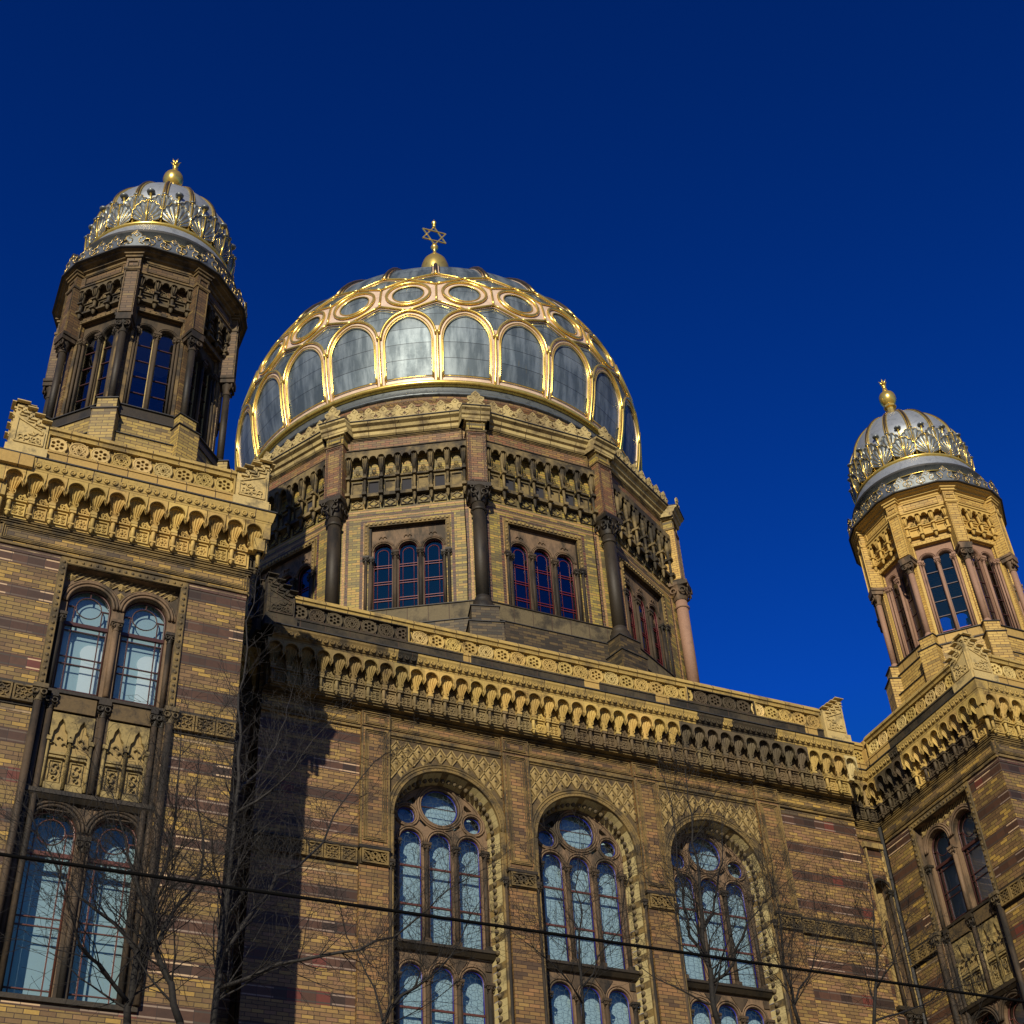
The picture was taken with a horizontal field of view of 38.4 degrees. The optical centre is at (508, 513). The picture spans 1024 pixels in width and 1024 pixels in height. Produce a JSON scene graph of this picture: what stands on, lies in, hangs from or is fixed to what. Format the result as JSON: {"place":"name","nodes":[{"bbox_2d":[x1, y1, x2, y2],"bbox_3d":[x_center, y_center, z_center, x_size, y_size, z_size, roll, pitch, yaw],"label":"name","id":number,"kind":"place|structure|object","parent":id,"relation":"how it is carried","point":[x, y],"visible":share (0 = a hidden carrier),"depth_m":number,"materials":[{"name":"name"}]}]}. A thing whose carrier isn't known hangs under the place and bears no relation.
{"place":"outdoors","nodes":[
{"label":"outdoors","id":0,"kind":"place"},
{"bbox_2d":[0,852,1023,1002],"bbox_3d":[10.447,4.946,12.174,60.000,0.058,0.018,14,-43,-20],"label":"overhead wire","id":1,"kind":"object","parent":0,"point":[459,920],"depth_m":8.26,"materials":[{"name":"black"}]},
{"bbox_3d":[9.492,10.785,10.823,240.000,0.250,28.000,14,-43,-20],"label":"pavement","id":2,"kind":"structure","parent":0,"visible":0},
{"bbox_2d":[0,673,278,1023],"bbox_3d":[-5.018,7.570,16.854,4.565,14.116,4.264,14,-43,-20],"label":"bare tree","id":3,"kind":"object","parent":2,"relation":"on","point":[133,985],"visible":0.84,"depth_m":18.97,"materials":[{"name":"brown plant"}]},
{"bbox_2d":[0,689,340,1023],"bbox_3d":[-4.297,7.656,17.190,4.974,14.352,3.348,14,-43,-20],"label":"bare tree","id":4,"kind":"object","parent":2,"relation":"on","point":[154,945],"visible":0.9,"depth_m":18.95,"materials":[{"name":"brown plant"}]},
{"bbox_2d":[144,539,543,1023],"bbox_3d":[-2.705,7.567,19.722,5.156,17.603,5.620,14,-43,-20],"label":"bare tree","id":5,"kind":"object","parent":2,"relation":"on","point":[219,962],"visible":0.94,"depth_m":21.41,"materials":[{"name":"brown dark bark"}]},
{"bbox_2d":[310,834,543,1023],"bbox_3d":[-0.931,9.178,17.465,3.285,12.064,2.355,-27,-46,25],"label":"bare tree","id":6,"kind":"object","parent":2,"relation":"on","point":[395,1003],"visible":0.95,"depth_m":19.98,"materials":[{"name":"brown plant"}]},
{"bbox_2d":[0,159,1023,1023],"bbox_3d":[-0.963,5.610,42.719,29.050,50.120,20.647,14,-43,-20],"label":"synagogue","id":7,"kind":"structure","parent":2,"relation":"on","point":[442,493],"depth_m":34.88,"materials":[{"name":"brick"}]},
{"bbox_2d":[73,338,111,410],"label":"turret window","id":8,"kind":"structure","parent":7,"relation":"in","point":[104,348],"depth_m":33.04,"materials":[{"name":"brown wood"}]},
{"bbox_2d":[130,338,171,408],"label":"turret window","id":9,"kind":"structure","parent":7,"relation":"in","point":[153,338],"depth_m":33.03,"materials":[{"name":"brown wood"}]},
{"bbox_2d":[189,361,208,436],"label":"turret window","id":10,"kind":"structure","parent":7,"relation":"in","point":[193,387],"depth_m":34.00,"materials":[{"name":"brown wood"}]},
{"bbox_2d":[256,549,311,595],"bbox_3d":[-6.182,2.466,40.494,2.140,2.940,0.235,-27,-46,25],"label":"drum window","id":11,"kind":"structure","parent":7,"relation":"in","point":[295,567],"depth_m":41.05,"materials":[{"name":"stone"}]},
{"bbox_2d":[368,523,447,609],"bbox_3d":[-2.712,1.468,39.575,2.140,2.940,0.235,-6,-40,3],"label":"drum window","id":12,"kind":"structure","parent":7,"relation":"in","point":[394,538],"depth_m":40.01,"materials":[{"name":"brown stone"}]},
{"bbox_2d":[508,524,579,619],"bbox_3d":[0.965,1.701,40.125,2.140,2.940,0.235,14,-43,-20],"label":"drum window","id":13,"kind":"structure","parent":7,"relation":"in","point":[554,548],"depth_m":40.48,"materials":[{"name":"brown stone"}]},
{"bbox_2d":[624,570,666,668],"bbox_3d":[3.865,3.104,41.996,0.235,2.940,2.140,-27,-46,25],"label":"drum window","id":14,"kind":"structure","parent":7,"relation":"in","point":[638,593],"depth_m":42.27,"materials":[{"name":"brown stone"}]},
{"bbox_2d":[892,577,920,652],"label":"turret window","id":15,"kind":"structure","parent":7,"relation":"in","point":[906,639],"depth_m":41.60,"materials":[{"name":"brown wood"}]},
{"bbox_2d":[926,562,972,632],"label":"turret window","id":16,"kind":"structure","parent":7,"relation":"in","point":[935,562],"depth_m":40.75,"materials":[{"name":"brown wood"}]},
{"bbox_2d":[975,558,1012,626],"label":"turret window","id":17,"kind":"structure","parent":7,"relation":"in","point":[979,568],"depth_m":41.01,"materials":[{"name":"brown wood"}]},
{"bbox_2d":[457,807,694,1023],"bbox_3d":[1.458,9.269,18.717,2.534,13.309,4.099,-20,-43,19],"label":"bare tree","id":18,"kind":"object","parent":2,"relation":"on","point":[580,967],"visible":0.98,"depth_m":21.70,"materials":[{"name":"brown plant"}]},
{"bbox_2d":[602,707,823,1023],"bbox_3d":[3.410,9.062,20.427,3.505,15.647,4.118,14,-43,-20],"label":"bare tree","id":19,"kind":"object","parent":2,"relation":"on","point":[701,937],"visible":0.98,"depth_m":22.74,"materials":[{"name":"brown plant"}]},
{"bbox_2d":[717,797,885,1023],"bbox_3d":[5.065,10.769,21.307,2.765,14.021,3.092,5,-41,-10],"label":"bare tree","id":20,"kind":"object","parent":2,"relation":"on","point":[793,1000],"visible":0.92,"depth_m":24.09,"materials":[{"name":"brown plant"}]},
{"bbox_2d":[802,816,1011,1023],"bbox_3d":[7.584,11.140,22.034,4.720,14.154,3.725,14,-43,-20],"label":"bare tree","id":21,"kind":"object","parent":2,"relation":"on","point":[876,986],"visible":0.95,"depth_m":24.72,"materials":[{"name":"brown plant"}]}
]}

